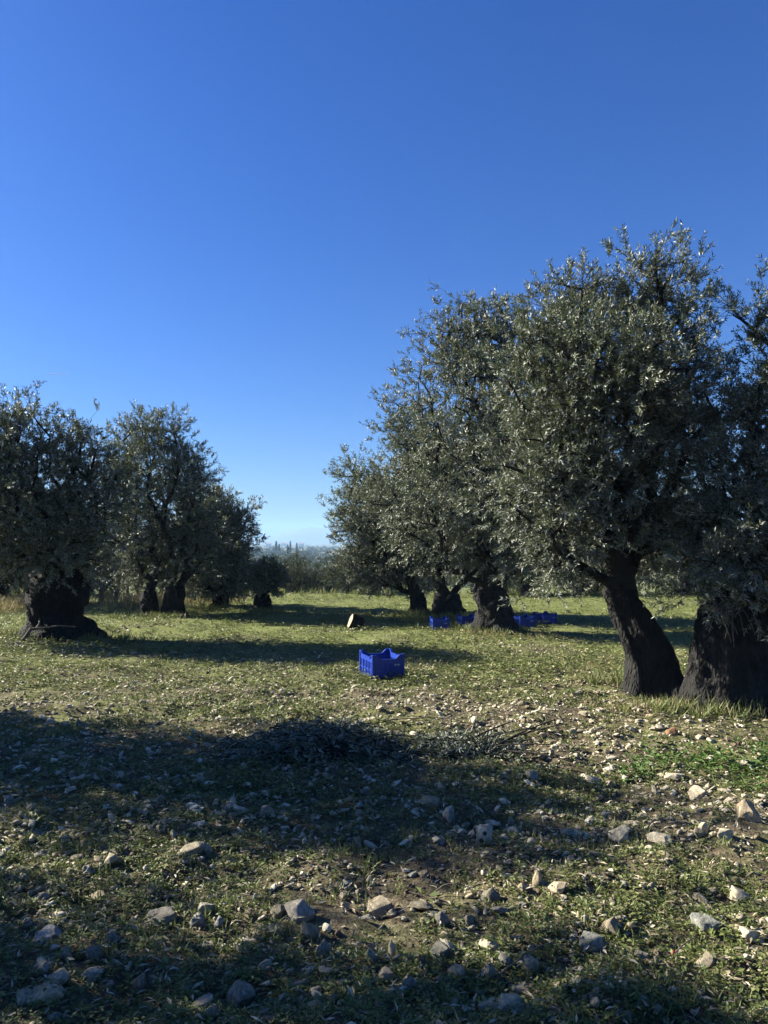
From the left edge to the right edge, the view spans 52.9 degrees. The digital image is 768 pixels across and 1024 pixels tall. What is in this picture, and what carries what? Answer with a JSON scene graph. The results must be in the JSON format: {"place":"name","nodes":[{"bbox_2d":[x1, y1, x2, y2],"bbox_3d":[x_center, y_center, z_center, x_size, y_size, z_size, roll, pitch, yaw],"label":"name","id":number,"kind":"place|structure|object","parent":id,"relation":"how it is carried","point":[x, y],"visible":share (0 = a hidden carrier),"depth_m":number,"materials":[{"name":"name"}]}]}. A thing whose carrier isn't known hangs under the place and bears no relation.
{"place":"outdoors","nodes":[
{"label":"outdoors","id":0,"kind":"place"},
{"bbox_2d":[0,589,273,612],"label":"dry grass","id":1,"kind":"structure","parent":0,"point":[12,603],"depth_m":19.25,"materials":[{"name":"green plant"}]},
{"bbox_2d":[246,527,359,543],"bbox_3d":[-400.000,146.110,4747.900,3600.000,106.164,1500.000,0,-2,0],"label":"mountain","id":2,"kind":"structure","parent":0,"point":[311,535],"depth_m":4174.59,"materials":[{"name":"blue"}]},
{"bbox_2d":[10,585,720,597],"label":"grass","id":3,"kind":"structure","parent":0,"point":[393,590],"depth_m":25.53,"materials":[{"name":"green plant"}]},
{"bbox_2d":[0,602,766,721],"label":"grass","id":4,"kind":"structure","parent":0,"point":[660,705],"depth_m":8.81,"materials":[{"name":"green plant"}]},
{"bbox_2d":[0,544,767,1023],"bbox_3d":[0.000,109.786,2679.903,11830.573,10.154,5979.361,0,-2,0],"label":"ground","id":5,"kind":"structure","parent":0,"point":[326,912],"depth_m":4.90,"materials":[{"name":"green plant"}]},
{"bbox_2d":[16,988,33,1006],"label":"stone","id":6,"kind":"object","parent":5,"relation":"on","point":[23,995],"visible":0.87,"depth_m":2.67,"materials":[{"name":"stone"}]},
{"bbox_2d":[29,959,48,975],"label":"stone","id":7,"kind":"object","parent":5,"relation":"on","point":[45,965],"visible":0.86,"depth_m":2.85,"materials":[{"name":"stone"}]},
{"bbox_2d":[26,979,64,1005],"bbox_3d":[-1.181,1.688,2.705,0.116,0.056,0.090,0,-2,-8],"label":"stone","id":8,"kind":"object","parent":5,"relation":"on","point":[51,991],"visible":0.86,"depth_m":2.68,"materials":[{"name":"stone"}]},
{"bbox_2d":[32,924,61,945],"bbox_3d":[-1.372,1.734,3.151,0.110,0.068,0.088,1,-2,-13],"label":"stone","id":9,"kind":"object","parent":5,"relation":"on","point":[48,930],"visible":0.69,"depth_m":3.14,"materials":[{"name":"stone"}]},
{"bbox_2d":[0,492,94,601],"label":"olive tree","id":10,"kind":"object","parent":5,"relation":"on","point":[3,589],"visible":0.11,"depth_m":20.24,"materials":[{"name":"green plant"}]},
{"bbox_2d":[22,618,75,640],"bbox_3d":[-5.499,1.926,12.524,0.831,0.339,0.508,-1,-2,26],"label":"dead branch","id":11,"kind":"object","parent":5,"relation":"on","point":[28,632],"visible":0.98,"depth_m":12.57,"materials":[{"name":"grey wood"}]},
{"bbox_2d":[46,968,69,984],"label":"stone","id":12,"kind":"object","parent":5,"relation":"on","point":[62,975],"visible":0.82,"depth_m":2.77,"materials":[{"name":"stone"}]},
{"bbox_2d":[9,487,124,591],"bbox_3d":[-10.678,0.863,25.526,4.703,3.904,4.502,1,-3,-29],"label":"olive tree","id":13,"kind":"object","parent":5,"relation":"on","point":[98,552],"visible":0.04,"depth_m":25.29,"materials":[{"name":"green plant"}]},
{"bbox_2d":[0,379,151,641],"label":"olive tree","id":14,"kind":"object","parent":5,"relation":"on","point":[58,589],"visible":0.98,"depth_m":12.76,"materials":[{"name":"green plant"}]},
{"bbox_2d":[81,966,104,981],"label":"stone","id":15,"kind":"object","parent":5,"relation":"on","point":[92,972],"visible":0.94,"depth_m":2.83,"materials":[{"name":"stone"}]},
{"bbox_2d":[23,563,164,605],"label":"tree","id":16,"kind":"object","parent":5,"relation":"on","point":[103,573],"visible":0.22,"depth_m":20.31,"materials":[{"name":"green plant"}]},
{"bbox_2d":[85,945,104,962],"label":"stone","id":17,"kind":"object","parent":5,"relation":"on","point":[93,951],"visible":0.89,"depth_m":2.97,"materials":[{"name":"stone"}]},
{"bbox_2d":[60,481,134,593],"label":"olive tree","id":18,"kind":"object","parent":5,"relation":"on","point":[103,558],"visible":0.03,"depth_m":26.80,"materials":[{"name":"green plant"}]},
{"bbox_2d":[103,852,118,864],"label":"stone","id":19,"kind":"object","parent":5,"relation":"on","point":[110,858],"visible":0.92,"depth_m":3.85,"materials":[{"name":"stone"}]},
{"bbox_2d":[103,929,120,946],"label":"stone","id":20,"kind":"object","parent":5,"relation":"on","point":[112,934],"visible":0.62,"depth_m":3.06,"materials":[{"name":"stone"}]},
{"bbox_2d":[133,973,146,990],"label":"stone","id":21,"kind":"object","parent":5,"relation":"on","point":[139,981],"visible":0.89,"depth_m":2.81,"materials":[{"name":"stone"}]},
{"bbox_2d":[80,399,240,617],"bbox_3d":[-5.108,-0.083,17.644,3.586,4.959,2.729,0,-2,0],"label":"olive tree","id":22,"kind":"object","parent":5,"relation":"on","point":[190,543],"visible":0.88,"depth_m":17.27,"materials":[{"name":"green plant"}]},
{"bbox_2d":[146,906,176,926],"bbox_3d":[-0.955,1.753,3.327,0.131,0.068,0.101,-9,18,11],"label":"stone","id":23,"kind":"object","parent":5,"relation":"on","point":[167,914],"visible":0.77,"depth_m":3.31,"materials":[{"name":"stone"}]},
{"bbox_2d":[176,841,204,856],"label":"stone","id":24,"kind":"object","parent":5,"relation":"on","point":[196,847],"visible":0.84,"depth_m":3.98,"materials":[{"name":"stone"}]},
{"bbox_2d":[189,912,206,928],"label":"stone","id":25,"kind":"object","parent":5,"relation":"on","point":[200,918],"visible":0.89,"depth_m":3.27,"materials":[{"name":"stone"}]},
{"bbox_2d":[191,994,212,1011],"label":"stone","id":26,"kind":"object","parent":5,"relation":"on","point":[205,999],"visible":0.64,"depth_m":2.64,"materials":[{"name":"stone"}]},
{"bbox_2d":[197,902,215,913],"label":"stone","id":27,"kind":"object","parent":5,"relation":"on","point":[202,906],"visible":0.84,"depth_m":3.34,"materials":[{"name":"stone"}]},
{"bbox_2d":[202,1005,217,1018],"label":"stone","id":28,"kind":"object","parent":5,"relation":"on","point":[211,1011],"visible":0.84,"depth_m":2.56,"materials":[{"name":"stone"}]},
{"bbox_2d":[162,481,269,607],"bbox_3d":[-4.433,0.804,19.675,3.172,3.415,2.306,0,-2,0],"label":"olive tree","id":29,"kind":"object","parent":5,"relation":"on","point":[218,593],"visible":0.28,"depth_m":19.38,"materials":[{"name":"green plant"}]},
{"bbox_2d":[226,980,255,1008],"bbox_3d":[-0.511,1.718,2.745,0.092,0.104,0.086,2,-3,-40],"label":"stone","id":30,"kind":"object","parent":5,"relation":"on","point":[240,991],"visible":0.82,"depth_m":2.73,"materials":[{"name":"stone"}]},
{"bbox_2d":[234,554,292,612],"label":"olive tree","id":31,"kind":"object","parent":5,"relation":"on","point":[260,576],"visible":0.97,"depth_m":17.39,"materials":[{"name":"green plant"}]},
{"bbox_2d":[258,805,275,816],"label":"stone","id":32,"kind":"object","parent":5,"relation":"on","point":[266,809],"visible":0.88,"depth_m":4.50,"materials":[{"name":"stone"}]},
{"bbox_2d":[270,904,286,917],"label":"stone","id":33,"kind":"object","parent":5,"relation":"on","point":[278,909],"visible":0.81,"depth_m":3.34,"materials":[{"name":"stone"}]},
{"bbox_2d":[274,546,320,592],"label":"olive tree","id":34,"kind":"object","parent":5,"relation":"on","point":[300,564],"visible":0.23,"depth_m":41.36,"materials":[{"name":"green plant"}]},
{"bbox_2d":[278,555,319,593],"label":"olive tree","id":35,"kind":"object","parent":5,"relation":"on","point":[303,577],"visible":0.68,"depth_m":34.48,"materials":[{"name":"green plant"}]},
{"bbox_2d":[284,898,315,922],"bbox_3d":[-0.362,1.727,3.355,0.122,0.083,0.123,2,-3,-34],"label":"stone","id":36,"kind":"object","parent":5,"relation":"on","point":[297,907],"visible":0.95,"depth_m":3.32,"materials":[{"name":"stone"}]},
{"bbox_2d":[300,922,320,938],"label":"stone","id":37,"kind":"object","parent":5,"relation":"on","point":[308,929],"visible":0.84,"depth_m":3.18,"materials":[{"name":"stone"}]},
{"bbox_2d":[199,705,432,774],"bbox_3d":[-0.518,1.678,5.763,1.742,0.393,1.121,0,-2,0],"label":"brush pile","id":38,"kind":"object","parent":5,"relation":"on","point":[339,739],"visible":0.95,"depth_m":5.63,"materials":[{"name":"green plant"}]},
{"bbox_2d":[301,558,340,593],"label":"olive tree","id":39,"kind":"object","parent":5,"relation":"on","point":[322,586],"visible":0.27,"depth_m":46.89,"materials":[{"name":"green plant"}]},
{"bbox_2d":[317,939,331,959],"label":"stone","id":40,"kind":"object","parent":5,"relation":"on","point":[324,947],"visible":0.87,"depth_m":3.00,"materials":[{"name":"stone"}]},
{"bbox_2d":[317,549,363,592],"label":"olive tree","id":41,"kind":"object","parent":5,"relation":"on","point":[338,577],"visible":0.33,"depth_m":25.83,"materials":[{"name":"green plant"}]},
{"bbox_2d":[0,590,704,690],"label":"grass","id":42,"kind":"structure","parent":5,"relation":"on","point":[389,645],"depth_m":11.79,"materials":[{"name":"green plant"}]},
{"bbox_2d":[347,614,364,629],"bbox_3d":[-0.519,2.080,14.506,0.250,0.290,0.322,23,-7,-10],"label":"sawn log","id":43,"kind":"object","parent":5,"relation":"on","point":[355,620],"visible":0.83,"depth_m":14.38,"materials":[{"name":"brown wood"}]},
{"bbox_2d":[246,545,474,586],"bbox_3d":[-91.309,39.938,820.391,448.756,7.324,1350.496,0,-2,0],"label":"woods","id":44,"kind":"object","parent":5,"relation":"on","point":[313,557],"visible":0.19,"depth_m":489.74,"materials":[{"name":"green plant"}]},
{"bbox_2d":[367,895,393,918],"bbox_3d":[-0.020,1.813,3.524,0.133,0.084,0.109,0,-2,-12],"label":"stone","id":45,"kind":"object","parent":5,"relation":"on","point":[380,904],"visible":0.78,"depth_m":3.49,"materials":[{"name":"stone"}]},
{"bbox_2d":[359,648,403,678],"bbox_3d":[-0.030,1.786,9.085,0.391,0.284,0.506,1,-2,-19],"label":"harvest crate","id":46,"kind":"object","parent":5,"relation":"on","point":[384,662],"visible":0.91,"depth_m":8.89,"materials":[{"name":"blue plastic"}]},
{"bbox_2d":[0,709,767,1023],"bbox_3d":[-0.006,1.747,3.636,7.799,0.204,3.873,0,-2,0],"label":"weeds","id":47,"kind":"object","parent":5,"relation":"on","point":[227,1009],"visible":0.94,"depth_m":3.28,"materials":[{"name":"green plant"}]},
{"bbox_2d":[0,613,767,845],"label":"gravel","id":48,"kind":"structure","parent":5,"relation":"on","point":[193,806],"depth_m":6.05,"materials":[{"name":"grey gravel"}]},
{"bbox_2d":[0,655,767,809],"bbox_3d":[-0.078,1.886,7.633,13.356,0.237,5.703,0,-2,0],"label":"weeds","id":49,"kind":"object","parent":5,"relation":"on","point":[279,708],"visible":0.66,"depth_m":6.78,"materials":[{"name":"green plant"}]},
{"bbox_2d":[0,810,767,1023],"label":"gravel","id":50,"kind":"structure","parent":5,"relation":"on","point":[327,927],"depth_m":3.60,"materials":[{"name":"grey gravel"}]},
{"bbox_2d":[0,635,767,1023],"bbox_3d":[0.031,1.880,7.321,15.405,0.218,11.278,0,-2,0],"label":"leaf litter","id":51,"kind":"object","parent":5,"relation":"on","point":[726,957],"visible":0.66,"depth_m":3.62,"materials":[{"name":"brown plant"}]},
{"bbox_2d":[315,442,454,613],"bbox_3d":[0.207,0.360,17.697,3.504,4.035,2.689,0,-2,0],"label":"olive tree","id":52,"kind":"object","parent":5,"relation":"on","point":[373,568],"visible":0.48,"depth_m":17.44,"materials":[{"name":"green plant"}]},
{"bbox_2d":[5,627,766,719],"bbox_3d":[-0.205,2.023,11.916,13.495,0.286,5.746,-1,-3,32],"label":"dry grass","id":53,"kind":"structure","parent":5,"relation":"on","point":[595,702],"depth_m":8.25,"materials":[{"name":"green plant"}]},
{"bbox_2d":[378,966,398,982],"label":"stone","id":54,"kind":"object","parent":5,"relation":"on","point":[385,972],"visible":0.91,"depth_m":2.85,"materials":[{"name":"stone"}]},
{"bbox_2d":[402,977,416,990],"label":"stone","id":55,"kind":"object","parent":5,"relation":"on","point":[409,982],"visible":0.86,"depth_m":2.74,"materials":[{"name":"stone"}]},
{"bbox_2d":[407,900,433,910],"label":"stone","id":56,"kind":"object","parent":5,"relation":"on","point":[423,905],"visible":0.99,"depth_m":3.50,"materials":[{"name":"stone"}]},
{"bbox_2d":[334,380,521,617],"bbox_3d":[1.116,-0.279,16.687,4.346,5.252,3.058,0,-2,0],"label":"olive tree","id":57,"kind":"object","parent":5,"relation":"on","point":[446,599],"visible":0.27,"depth_m":16.41,"materials":[{"name":"green plant"}]},
{"bbox_2d":[422,795,439,807],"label":"stone","id":58,"kind":"object","parent":5,"relation":"on","point":[428,801],"visible":0.82,"depth_m":4.69,"materials":[{"name":"stone"}]},
{"bbox_2d":[417,571,455,592],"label":"olive tree","id":59,"kind":"object","parent":5,"relation":"on","point":[428,589],"visible":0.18,"depth_m":47.24,"materials":[{"name":"green plant"}]},
{"bbox_2d":[430,616,449,629],"bbox_3d":[1.030,2.063,14.328,0.313,0.222,0.405,0,-2,-5],"label":"harvest crate","id":60,"kind":"object","parent":5,"relation":"on","point":[443,622],"visible":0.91,"depth_m":14.14,"materials":[{"name":"blue plastic"}]},
{"bbox_2d":[431,940,449,959],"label":"stone","id":61,"kind":"object","parent":5,"relation":"on","point":[440,947],"visible":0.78,"depth_m":2.98,"materials":[{"name":"stone"}]},
{"bbox_2d":[435,911,449,926],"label":"stone","id":62,"kind":"object","parent":5,"relation":"on","point":[440,915],"visible":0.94,"depth_m":3.28,"materials":[{"name":"stone"}]},
{"bbox_2d":[443,805,454,822],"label":"stone","id":63,"kind":"object","parent":5,"relation":"on","point":[448,813],"visible":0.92,"depth_m":4.58,"materials":[{"name":"stone"}]},
{"bbox_2d":[447,964,465,979],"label":"stone","id":64,"kind":"object","parent":5,"relation":"on","point":[459,970],"visible":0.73,"depth_m":2.85,"materials":[{"name":"stone"}]},
{"bbox_2d":[457,614,474,626],"bbox_3d":[1.583,2.067,14.672,0.313,0.222,0.405,0,-2,-8],"label":"harvest crate","id":65,"kind":"object","parent":5,"relation":"on","point":[462,620],"visible":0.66,"depth_m":14.49,"materials":[{"name":"blue plastic"}]},
{"bbox_2d":[461,915,477,926],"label":"stone","id":66,"kind":"object","parent":5,"relation":"on","point":[471,919],"visible":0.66,"depth_m":3.35,"materials":[{"name":"stone"}]},
{"bbox_2d":[444,550,520,593],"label":"olive tree","id":67,"kind":"object","parent":5,"relation":"on","point":[474,589],"visible":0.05,"depth_m":26.56,"materials":[{"name":"green plant"}]},
{"bbox_2d":[399,719,567,762],"bbox_3d":[0.746,1.744,5.976,1.295,0.268,0.862,0,-2,11],"label":"brush pile","id":68,"kind":"object","parent":5,"relation":"on","point":[478,743],"visible":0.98,"depth_m":5.88,"materials":[{"name":"green plant"}]},
{"bbox_2d":[476,823,492,845],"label":"pitted stone","id":69,"kind":"object","parent":5,"relation":"on","point":[484,833],"visible":0.98,"depth_m":4.19,"materials":[{"name":"stone"}]},
{"bbox_2d":[478,1000,497,1013],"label":"stone","id":70,"kind":"object","parent":5,"relation":"on","point":[482,1005],"visible":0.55,"depth_m":2.61,"materials":[{"name":"stone"}]},
{"bbox_2d":[363,279,615,634],"bbox_3d":[2.077,-1.023,14.237,5.003,6.618,3.393,0,-2,0],"label":"olive tree","id":71,"kind":"object","parent":5,"relation":"on","point":[487,598],"visible":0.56,"depth_m":13.85,"materials":[{"name":"green plant"}]},
{"bbox_2d":[478,938,500,953],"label":"stone","id":72,"kind":"object","parent":5,"relation":"on","point":[485,943],"visible":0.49,"depth_m":3.08,"materials":[{"name":"stone"}]},
{"bbox_2d":[483,963,496,979],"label":"stone","id":73,"kind":"object","parent":5,"relation":"on","point":[489,968],"visible":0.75,"depth_m":2.84,"materials":[{"name":"stone"}]},
{"bbox_2d":[480,887,499,903],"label":"stone","id":74,"kind":"object","parent":5,"relation":"on","point":[491,894],"visible":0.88,"depth_m":3.54,"materials":[{"name":"stone"}]},
{"bbox_2d":[457,566,544,592],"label":"olive tree","id":75,"kind":"object","parent":5,"relation":"on","point":[507,584],"visible":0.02,"depth_m":33.35,"materials":[{"name":"green plant"}]},
{"bbox_2d":[497,952,510,966],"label":"stone","id":76,"kind":"object","parent":5,"relation":"on","point":[505,958],"visible":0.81,"depth_m":2.94,"materials":[{"name":"stone"}]},
{"bbox_2d":[496,993,523,1013],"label":"stone","id":77,"kind":"object","parent":5,"relation":"on","point":[512,999],"visible":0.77,"depth_m":2.62,"materials":[{"name":"stone"}]},
{"bbox_2d":[508,982,532,996],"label":"stone","id":78,"kind":"object","parent":5,"relation":"on","point":[518,987],"visible":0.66,"depth_m":2.81,"materials":[{"name":"stone"}]},
{"bbox_2d":[514,614,535,626],"bbox_3d":[2.672,2.082,14.773,0.313,0.222,0.405,0,-2,-12],"label":"harvest crate","id":79,"kind":"object","parent":5,"relation":"on","point":[526,620],"visible":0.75,"depth_m":14.60,"materials":[{"name":"blue plastic"}]},
{"bbox_2d":[507,574,551,590],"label":"olive tree","id":80,"kind":"object","parent":5,"relation":"on","point":[517,583],"visible":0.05,"depth_m":40.28,"materials":[{"name":"green plant"}]},
{"bbox_2d":[471,533,588,596],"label":"olive tree","id":81,"kind":"object","parent":5,"relation":"on","point":[525,585],"visible":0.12,"depth_m":24.70,"materials":[{"name":"green plant"}]},
{"bbox_2d":[495,941,564,978],"bbox_3d":[0.565,1.698,2.959,0.402,0.038,0.014,2,-3,-40],"label":"stick","id":82,"kind":"object","parent":5,"relation":"on","point":[507,967],"visible":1,"depth_m":2.91,"materials":[{"name":"brown wood"}]},
{"bbox_2d":[522,954,538,975],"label":"stone","id":83,"kind":"object","parent":5,"relation":"on","point":[529,962],"visible":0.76,"depth_m":2.90,"materials":[{"name":"stone"}]},
{"bbox_2d":[526,770,539,781],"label":"stone","id":84,"kind":"object","parent":5,"relation":"on","point":[533,774],"visible":0.82,"depth_m":5.21,"materials":[{"name":"stone"}]},
{"bbox_2d":[532,870,541,887],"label":"stone","id":85,"kind":"object","parent":5,"relation":"on","point":[537,877],"visible":0.95,"depth_m":3.63,"materials":[{"name":"stone"}]},
{"bbox_2d":[533,611,556,623],"bbox_3d":[3.195,2.100,15.340,0.313,0.222,0.405,1,-2,-20],"label":"harvest crate","id":86,"kind":"object","parent":5,"relation":"on","point":[547,616],"visible":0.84,"depth_m":15.19,"materials":[{"name":"blue plastic"}]},
{"bbox_2d":[547,881,566,894],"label":"stone","id":87,"kind":"object","parent":5,"relation":"on","point":[558,887],"visible":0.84,"depth_m":3.58,"materials":[{"name":"stone"}]},
{"bbox_2d":[556,513,611,592],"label":"olive tree","id":88,"kind":"object","parent":5,"relation":"on","point":[586,583],"visible":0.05,"depth_m":26.75,"materials":[{"name":"green plant"}]},
{"bbox_2d":[579,931,604,951],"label":"stone","id":89,"kind":"object","parent":5,"relation":"on","point":[596,940],"visible":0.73,"depth_m":3.08,"materials":[{"name":"stone"}]},
{"bbox_2d":[445,217,765,700],"bbox_3d":[2.395,-0.545,8.026,3.622,5.043,2.876,0,-2,0],"label":"olive tree","id":90,"kind":"object","parent":5,"relation":"on","point":[617,382],"visible":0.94,"depth_m":7.74,"materials":[{"name":"green plant"}]},
{"bbox_2d":[602,916,619,934],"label":"stone","id":91,"kind":"object","parent":5,"relation":"on","point":[609,924],"visible":0.91,"depth_m":3.22,"materials":[{"name":"stone"}]},
{"bbox_2d":[608,824,627,841],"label":"stone","id":92,"kind":"object","parent":5,"relation":"on","point":[619,833],"visible":0.89,"depth_m":4.23,"materials":[{"name":"stone"}]},
{"bbox_2d":[647,832,672,845],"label":"stone","id":93,"kind":"object","parent":5,"relation":"on","point":[655,837],"visible":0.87,"depth_m":4.17,"materials":[{"name":"stone"}]},
{"bbox_2d":[636,481,734,595],"bbox_3d":[9.475,0.650,24.623,4.233,4.175,3.881,-1,-3,32],"label":"olive tree","id":94,"kind":"object","parent":5,"relation":"on","point":[681,590],"visible":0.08,"depth_m":24.20,"materials":[{"name":"green plant"}]},
{"bbox_2d":[605,735,767,792],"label":"lush weeds","id":95,"kind":"object","parent":5,"relation":"on","point":[703,756],"visible":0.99,"depth_m":5.67,"materials":[{"name":"green plant"}]},
{"bbox_2d":[687,785,707,799],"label":"stone","id":96,"kind":"object","parent":5,"relation":"on","point":[697,791],"visible":0.91,"depth_m":5.07,"materials":[{"name":"stone"}]},
{"bbox_2d":[691,893,710,904],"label":"stone","id":97,"kind":"object","parent":5,"relation":"on","point":[702,897],"visible":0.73,"depth_m":3.55,"materials":[{"name":"stone"}]},
{"bbox_2d":[640,254,767,715],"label":"olive tree","id":98,"kind":"object","parent":5,"relation":"on","point":[728,652],"visible":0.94,"depth_m":7.25,"materials":[{"name":"green plant"}]},
{"bbox_2d":[690,912,720,933],"bbox_3d":[1.357,1.751,3.265,0.111,0.076,0.104,0,-2,-4],"label":"stone","id":99,"kind":"object","parent":5,"relation":"on","point":[704,922],"visible":0.81,"depth_m":3.24,"materials":[{"name":"stone"}]},
{"bbox_2d":[696,952,715,967],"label":"stone","id":100,"kind":"object","parent":5,"relation":"on","point":[707,958],"visible":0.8,"depth_m":2.97,"materials":[{"name":"stone"}]},
{"bbox_2d":[717,828,732,838],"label":"stone","id":101,"kind":"object","parent":5,"relation":"on","point":[728,833],"visible":0.77,"depth_m":4.21,"materials":[{"name":"stone"}]},
{"bbox_2d":[729,885,750,902],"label":"stone","id":102,"kind":"object","parent":5,"relation":"on","point":[736,893],"visible":0.69,"depth_m":3.54,"materials":[{"name":"stone"}]},
{"bbox_2d":[736,799,761,822],"bbox_3d":[2.134,1.754,4.521,0.135,0.148,0.104,-10,-7,31],"label":"stone","id":103,"kind":"object","parent":5,"relation":"on","point":[746,810],"visible":0.93,"depth_m":4.49,"materials":[{"name":"stone"}]},
{"bbox_2d":[738,926,764,943],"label":"stone","id":104,"kind":"object","parent":5,"relation":"on","point":[746,933],"visible":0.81,"depth_m":3.13,"materials":[{"name":"stone"}]},
{"bbox_2d":[0,0,767,539],"label":"sky","id":105,"kind":"structure","parent":0,"point":[234,211],"materials":[{"name":"blue"}]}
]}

